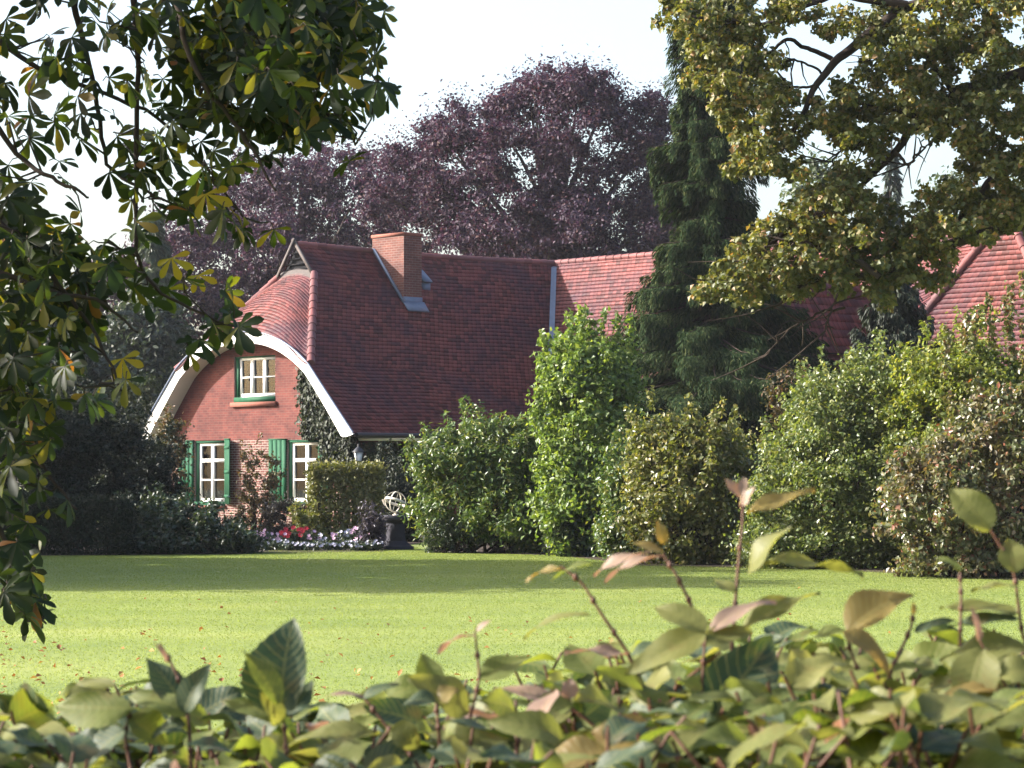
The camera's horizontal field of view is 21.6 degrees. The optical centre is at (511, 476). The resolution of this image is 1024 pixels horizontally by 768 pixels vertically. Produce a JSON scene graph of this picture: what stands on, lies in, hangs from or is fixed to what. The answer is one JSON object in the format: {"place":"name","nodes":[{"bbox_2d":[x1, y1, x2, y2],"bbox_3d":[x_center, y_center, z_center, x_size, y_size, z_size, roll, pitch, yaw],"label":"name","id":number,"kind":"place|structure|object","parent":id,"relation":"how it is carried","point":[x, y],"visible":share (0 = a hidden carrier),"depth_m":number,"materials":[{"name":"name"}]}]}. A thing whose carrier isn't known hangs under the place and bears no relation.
{"place":"outdoors","nodes":[
{"label":"outdoors","id":0,"kind":"place"},
{"bbox_2d":[0,487,1023,738],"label":"lawn","id":1,"kind":"structure","parent":0,"point":[388,659],"depth_m":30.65,"materials":[{"name":"green plant"}]},
{"bbox_2d":[0,281,164,486],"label":"broadleaf tree","id":2,"kind":"object","parent":1,"relation":"on","point":[100,371],"visible":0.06,"depth_m":103.09,"materials":[{"name":"green plant"}]},
{"bbox_2d":[101,364,169,477],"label":"shrub","id":3,"kind":"object","parent":1,"relation":"on","point":[149,384],"visible":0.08,"depth_m":88.42,"materials":[{"name":"green plant"}]},
{"bbox_2d":[76,286,203,485],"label":"broadleaf tree","id":4,"kind":"object","parent":1,"relation":"on","point":[151,343],"visible":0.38,"depth_m":110.97,"materials":[{"name":"green plant"}]},
{"bbox_2d":[92,205,197,509],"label":"spruce","id":5,"kind":"object","parent":1,"relation":"on","point":[153,254],"visible":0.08,"depth_m":117.53,"materials":[{"name":"green plant"}]},
{"bbox_2d":[0,0,401,643],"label":"horse chestnut","id":6,"kind":"object","parent":1,"relation":"on","point":[282,62],"visible":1,"depth_m":12.24,"materials":[{"name":"green plant"}]},
{"bbox_2d":[22,528,425,555],"bbox_3d":[-14.633,1.642,72.333,26.097,0.001,33.973,0,0,-14],"label":"house bed","id":7,"kind":"object","parent":1,"relation":"on","point":[163,553],"visible":0.14,"depth_m":57.55,"materials":[{"name":"soil"}]},
{"bbox_2d":[0,356,106,546],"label":"yew","id":8,"kind":"object","parent":7,"relation":"on","point":[66,475],"visible":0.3,"depth_m":62.92,"materials":[{"name":"green plant"}]},
{"bbox_2d":[1,491,141,554],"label":"hedge","id":9,"kind":"object","parent":7,"relation":"on","point":[125,513],"visible":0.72,"depth_m":56.55,"materials":[{"name":"green plant"}]},
{"bbox_2d":[46,375,164,545],"bbox_3d":[-9.943,-0.214,64.099,3.248,4.564,3.158,0,0,0],"label":"yew","id":10,"kind":"object","parent":7,"relation":"on","point":[123,440],"visible":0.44,"depth_m":63.74,"materials":[{"name":"green plant"}]},
{"bbox_2d":[99,411,203,526],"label":"yew","id":11,"kind":"object","parent":7,"relation":"on","point":[158,465],"visible":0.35,"depth_m":66.36,"materials":[{"name":"green plant"}]},
{"bbox_2d":[146,404,196,501],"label":"shrub","id":12,"kind":"object","parent":7,"relation":"on","point":[180,440],"visible":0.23,"depth_m":72.32,"materials":[{"name":"green plant"}]},
{"bbox_2d":[101,481,270,554],"bbox_3d":[-7.057,1.019,58.142,3.959,1.898,2.858,0,0,0],"label":"shrub","id":13,"kind":"object","parent":7,"relation":"on","point":[176,532],"visible":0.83,"depth_m":57.53,"materials":[{"name":"green plant"}]},
{"bbox_2d":[231,433,288,534],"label":"shrub","id":14,"kind":"object","parent":7,"relation":"on","point":[269,483],"visible":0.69,"depth_m":72.46,"materials":[{"name":"green plant"}]},
{"bbox_2d":[258,489,307,537],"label":"shrub","id":15,"kind":"object","parent":7,"relation":"on","point":[274,515],"visible":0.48,"depth_m":65.99,"materials":[{"name":"green plant"}]},
{"bbox_2d":[286,498,326,540],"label":"shrub","id":16,"kind":"object","parent":7,"relation":"on","point":[299,518],"visible":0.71,"depth_m":64.80,"materials":[{"name":"green plant"}]},
{"bbox_2d":[303,457,389,542],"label":"hedge","id":17,"kind":"object","parent":7,"relation":"on","point":[354,471],"visible":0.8,"depth_m":65.55,"materials":[{"name":"green plant"}]},
{"bbox_2d":[353,444,363,503],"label":"lantern","id":18,"kind":"object","parent":7,"relation":"on","point":[358,451],"visible":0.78,"depth_m":69.93,"materials":[{"name":"white glass"}]},
{"bbox_2d":[350,437,415,530],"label":"shrub","id":19,"kind":"object","parent":7,"relation":"on","point":[383,455],"visible":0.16,"depth_m":76.47,"materials":[{"name":"green plant"}]},
{"bbox_2d":[380,454,423,541],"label":"shrub","id":20,"kind":"object","parent":7,"relation":"on","point":[397,485],"visible":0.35,"depth_m":67.74,"materials":[{"name":"green plant"}]},
{"bbox_2d":[47,131,448,348],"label":"copper beech","id":21,"kind":"object","parent":1,"relation":"on","point":[316,178],"visible":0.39,"depth_m":119.80,"materials":[{"name":"purple plant"}]},
{"bbox_2d":[260,529,273,541],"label":"bedding plant","id":22,"kind":"object","parent":1,"relation":"on","point":[264,535],"visible":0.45,"depth_m":62.24,"materials":[{"name":"pink plant"}]},
{"bbox_2d":[269,532,286,542],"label":"bedding plant","id":23,"kind":"object","parent":1,"relation":"on","point":[276,538],"visible":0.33,"depth_m":61.95,"materials":[{"name":"pink plant"}]},
{"bbox_2d":[277,530,287,541],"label":"bedding plant","id":24,"kind":"object","parent":1,"relation":"on","point":[281,532],"visible":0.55,"depth_m":63.13,"materials":[{"name":"red plant"}]},
{"bbox_2d":[282,525,297,541],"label":"bedding plant","id":25,"kind":"object","parent":1,"relation":"on","point":[289,535],"visible":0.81,"depth_m":62.95,"materials":[{"name":"red plant"}]},
{"bbox_2d":[293,527,307,542],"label":"bedding plant","id":26,"kind":"object","parent":1,"relation":"on","point":[299,530],"visible":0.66,"depth_m":63.15,"materials":[{"name":"red plant"}]},
{"bbox_2d":[298,526,310,542],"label":"bedding plant","id":27,"kind":"object","parent":1,"relation":"on","point":[303,531],"visible":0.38,"depth_m":62.94,"materials":[{"name":"red plant"}]},
{"bbox_2d":[300,530,320,541],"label":"bedding plant","id":28,"kind":"object","parent":1,"relation":"on","point":[312,537],"visible":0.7,"depth_m":62.17,"materials":[{"name":"pink plant"}]},
{"bbox_2d":[258,549,383,552],"bbox_3d":[-4.486,1.646,60.223,3.241,0.001,3.426,0,0,-11],"label":"flower bed","id":29,"kind":"object","parent":1,"relation":"on","point":[259,551],"visible":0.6,"depth_m":59.23,"materials":[{"name":"soil"}]},
{"bbox_2d":[260,542,282,549],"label":"bedding plant","id":30,"kind":"object","parent":29,"relation":"on","point":[270,546],"visible":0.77,"depth_m":60.25,"materials":[{"name":"green plant"}]},
{"bbox_2d":[270,539,288,549],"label":"bedding plant","id":31,"kind":"object","parent":29,"relation":"on","point":[273,542],"visible":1,"depth_m":60.29,"materials":[{"name":"white plant"}]},
{"bbox_2d":[274,539,296,549],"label":"bedding plant","id":32,"kind":"object","parent":29,"relation":"on","point":[287,545],"visible":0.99,"depth_m":60.06,"materials":[{"name":"white plant"}]},
{"bbox_2d":[289,539,308,549],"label":"bedding plant","id":33,"kind":"object","parent":29,"relation":"on","point":[298,546],"visible":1,"depth_m":60.14,"materials":[{"name":"white plant"}]},
{"bbox_2d":[299,540,322,550],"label":"bedding plant","id":34,"kind":"object","parent":29,"relation":"on","point":[312,545],"visible":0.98,"depth_m":60.00,"materials":[{"name":"white plant"}]},
{"bbox_2d":[318,541,340,549],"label":"bedding plant","id":35,"kind":"object","parent":29,"relation":"on","point":[327,545],"visible":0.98,"depth_m":60.09,"materials":[{"name":"white plant"}]},
{"bbox_2d":[330,532,342,542],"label":"bedding plant","id":36,"kind":"object","parent":29,"relation":"on","point":[334,538],"visible":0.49,"depth_m":61.95,"materials":[{"name":"pink plant"}]},
{"bbox_2d":[332,541,348,549],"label":"bedding plant","id":37,"kind":"object","parent":29,"relation":"on","point":[344,548],"visible":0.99,"depth_m":60.18,"materials":[{"name":"white plant"}]},
{"bbox_2d":[336,538,360,549],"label":"bedding plant","id":38,"kind":"object","parent":29,"relation":"on","point":[346,542],"visible":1,"depth_m":60.16,"materials":[{"name":"white plant"}]},
{"bbox_2d":[350,542,364,550],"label":"bedding plant","id":39,"kind":"object","parent":29,"relation":"on","point":[357,547],"visible":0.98,"depth_m":59.78,"materials":[{"name":"white plant"}]},
{"bbox_2d":[353,500,390,549],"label":"shrub","id":40,"kind":"object","parent":29,"relation":"on","point":[371,527],"visible":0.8,"depth_m":60.50,"materials":[{"name":"purple plant"}]},
{"bbox_2d":[361,539,384,550],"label":"bedding plant","id":41,"kind":"object","parent":29,"relation":"on","point":[371,545],"visible":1,"depth_m":59.93,"materials":[{"name":"white plant"}]},
{"bbox_2d":[317,531,332,541],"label":"bedding plant","id":42,"kind":"object","parent":1,"relation":"on","point":[324,539],"visible":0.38,"depth_m":62.34,"materials":[{"name":"white plant"}]},
{"bbox_2d":[336,529,353,547],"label":"bedding plant","id":43,"kind":"object","parent":1,"relation":"on","point":[345,535],"visible":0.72,"depth_m":62.25,"materials":[{"name":"white plant"}]},
{"bbox_2d":[346,526,359,543],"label":"bedding plant","id":44,"kind":"object","parent":1,"relation":"on","point":[354,534],"visible":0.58,"depth_m":62.02,"materials":[{"name":"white plant"}]},
{"bbox_2d":[382,515,413,549],"bbox_3d":[-2.643,1.260,61.000,0.620,0.780,0.620,0,0,-29],"label":"pedestal","id":45,"kind":"object","parent":1,"relation":"on","point":[395,534],"visible":0.92,"depth_m":60.82,"materials":[{"name":"stone"}]},
{"bbox_2d":[382,491,406,514],"bbox_3d":[-2.643,0.599,61.000,0.498,0.541,0.514,0,0,-44],"label":"armillary sphere","id":46,"kind":"object","parent":45,"relation":"on","point":[400,500],"visible":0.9,"depth_m":60.96,"materials":[{"name":"white metal"}]},
{"bbox_2d":[0,571,890,720],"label":"fallen leaves","id":47,"kind":"object","parent":1,"relation":"on","point":[58,646],"visible":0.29,"depth_m":23.27,"materials":[{"name":"brown plant"}]},
{"bbox_2d":[344,44,678,259],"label":"copper beech","id":48,"kind":"object","parent":1,"relation":"on","point":[560,218],"visible":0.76,"depth_m":106.14,"materials":[{"name":"purple plant"}]},
{"bbox_2d":[0,477,1023,767],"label":"beech hedge","id":49,"kind":"object","parent":1,"relation":"on","point":[954,699],"visible":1,"depth_m":2.74,"materials":[{"name":"green plant"}]},
{"bbox_2d":[143,229,1023,530],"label":"brick house","id":50,"kind":"structure","parent":1,"relation":"on","point":[397,337],"depth_m":84.38,"materials":[{"name":"red brick"}]},
{"bbox_2d":[195,440,225,507],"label":"window","id":51,"kind":"structure","parent":50,"relation":"in","point":[210,460],"depth_m":85.81,"materials":[{"name":"wood"}]},
{"bbox_2d":[230,355,276,406],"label":"window","id":52,"kind":"structure","parent":50,"relation":"in","point":[253,397],"depth_m":83.88,"materials":[{"name":"wood"}]},
{"bbox_2d":[287,439,317,506],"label":"window","id":53,"kind":"structure","parent":50,"relation":"in","point":[304,446],"depth_m":82.30,"materials":[{"name":"wood"}]},
{"bbox_2d":[293,367,420,526],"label":"ivy","id":54,"kind":"object","parent":50,"relation":"attached to","point":[317,422],"visible":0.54,"depth_m":80.69,"materials":[{"name":"green plant"}]},
{"bbox_2d":[422,543,1023,579],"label":"shrub bed","id":55,"kind":"object","parent":1,"relation":"on","point":[726,564],"visible":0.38,"depth_m":50.45,"materials":[{"name":"soil"}]},
{"bbox_2d":[419,511,490,552],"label":"shrub","id":56,"kind":"object","parent":55,"relation":"on","point":[448,534],"visible":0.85,"depth_m":57.92,"materials":[{"name":"green plant"}]},
{"bbox_2d":[397,394,553,552],"bbox_3d":[-0.570,-0.054,58.183,3.881,3.468,3.510,0,0,0],"label":"rhododendron","id":57,"kind":"object","parent":55,"relation":"on","point":[470,455],"visible":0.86,"depth_m":57.67,"materials":[{"name":"green plant"}]},
{"bbox_2d":[481,417,563,552],"bbox_3d":[0.547,0.149,58.368,2.500,3.555,2.384,0,0,0],"label":"understorey shrub","id":58,"kind":"object","parent":55,"relation":"on","point":[535,548],"visible":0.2,"depth_m":57.86,"materials":[{"name":"green plant"}]},
{"bbox_2d":[538,473,605,556],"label":"rhododendron","id":59,"kind":"object","parent":55,"relation":"on","point":[562,530],"visible":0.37,"depth_m":55.39,"materials":[{"name":"green plant"}]},
{"bbox_2d":[516,302,652,556],"bbox_3d":[1.535,-0.869,56.145,2.899,5.540,3.804,0,0,0],"label":"hazel","id":60,"kind":"object","parent":55,"relation":"on","point":[587,390],"visible":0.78,"depth_m":55.48,"materials":[{"name":"green plant"}]},
{"bbox_2d":[581,408,647,559],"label":"understorey shrub","id":61,"kind":"object","parent":55,"relation":"on","point":[608,539],"visible":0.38,"depth_m":53.07,"materials":[{"name":"green plant"}]},
{"bbox_2d":[609,385,755,564],"bbox_3d":[3.329,0.113,51.033,2.792,3.705,2.796,0,0,-32],"label":"shrub","id":62,"kind":"object","parent":55,"relation":"on","point":[671,455],"visible":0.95,"depth_m":50.55,"materials":[{"name":"green plant"}]},
{"bbox_2d":[557,0,851,543],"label":"spruce","id":63,"kind":"object","parent":55,"relation":"on","point":[684,346],"visible":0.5,"depth_m":64.98,"materials":[{"name":"green plant"}]},
{"bbox_2d":[699,413,783,561],"bbox_3d":[4.217,0.414,51.897,2.149,3.315,2.220,0,0,33],"label":"understorey shrub","id":64,"kind":"object","parent":55,"relation":"on","point":[744,469],"visible":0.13,"depth_m":51.69,"materials":[{"name":"green plant"}]},
{"bbox_2d":[753,356,809,535],"bbox_3d":[5.772,-0.369,56.455,1.475,4.319,1.314,0,0,33],"label":"shrub","id":65,"kind":"object","parent":55,"relation":"on","point":[776,412],"visible":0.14,"depth_m":56.47,"materials":[{"name":"green plant"}]},
{"bbox_2d":[711,327,933,568],"bbox_3d":[5.801,-0.390,49.306,4.346,4.808,3.829,0,0,0],"label":"hornbeam","id":66,"kind":"object","parent":55,"relation":"on","point":[803,457],"visible":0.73,"depth_m":48.52,"materials":[{"name":"green plant"}]},
{"bbox_2d":[650,0,1023,380],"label":"maple","id":67,"kind":"object","parent":55,"relation":"on","point":[897,256],"visible":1,"depth_m":40.58,"materials":[{"name":"green plant"}]},
{"bbox_2d":[834,378,937,563],"bbox_3d":[6.872,-0.031,49.991,2.056,3.963,2.180,0,0,-43],"label":"understorey shrub","id":68,"kind":"object","parent":55,"relation":"on","point":[870,412],"visible":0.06,"depth_m":49.63,"materials":[{"name":"green plant"}]},
{"bbox_2d":[843,283,942,485],"bbox_3d":[8.646,-1.525,59.990,2.390,6.382,2.544,0,0,29],"label":"yew","id":69,"kind":"object","parent":55,"relation":"on","point":[901,323],"visible":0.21,"depth_m":59.63,"materials":[{"name":"green plant"}]},
{"bbox_2d":[859,270,1023,578],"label":"hornbeam","id":70,"kind":"object","parent":55,"relation":"on","point":[939,468],"visible":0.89,"depth_m":43.74,"materials":[{"name":"green plant"}]},
{"bbox_2d":[863,301,1023,558],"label":"hornbeam","id":71,"kind":"object","parent":55,"relation":"on","point":[927,388],"visible":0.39,"depth_m":48.15,"materials":[{"name":"green plant"}]},
{"bbox_2d":[895,411,999,562],"bbox_3d":[7.750,0.403,47.194,2.158,3.113,2.036,0,0,29],"label":"understorey shrub","id":72,"kind":"object","parent":55,"relation":"on","point":[913,444],"visible":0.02,"depth_m":47.12,"materials":[{"name":"green plant"}]},
{"bbox_2d":[775,141,878,235],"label":"broadleaf tree","id":73,"kind":"object","parent":1,"relation":"on","point":[816,169],"visible":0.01,"depth_m":117.74,"materials":[{"name":"green plant"}]},
{"bbox_2d":[880,141,905,231],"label":"spruce","id":74,"kind":"object","parent":1,"relation":"on","point":[895,185],"visible":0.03,"depth_m":115.78,"materials":[{"name":"green plant"}]},
{"bbox_2d":[904,165,980,225],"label":"broadleaf tree","id":75,"kind":"object","parent":1,"relation":"on","point":[950,175],"depth_m":123.84,"materials":[{"name":"green plant"}]},
{"bbox_2d":[0,0,1023,485],"label":"sky","id":76,"kind":"structure","parent":0,"point":[452,41],"materials":[{"name":"white"}]},
{"bbox_2d":[995,175,1023,212],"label":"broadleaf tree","id":77,"kind":"object","parent":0,"point":[1016,185],"depth_m":127.69,"materials":[{"name":"green plant"}]}
]}

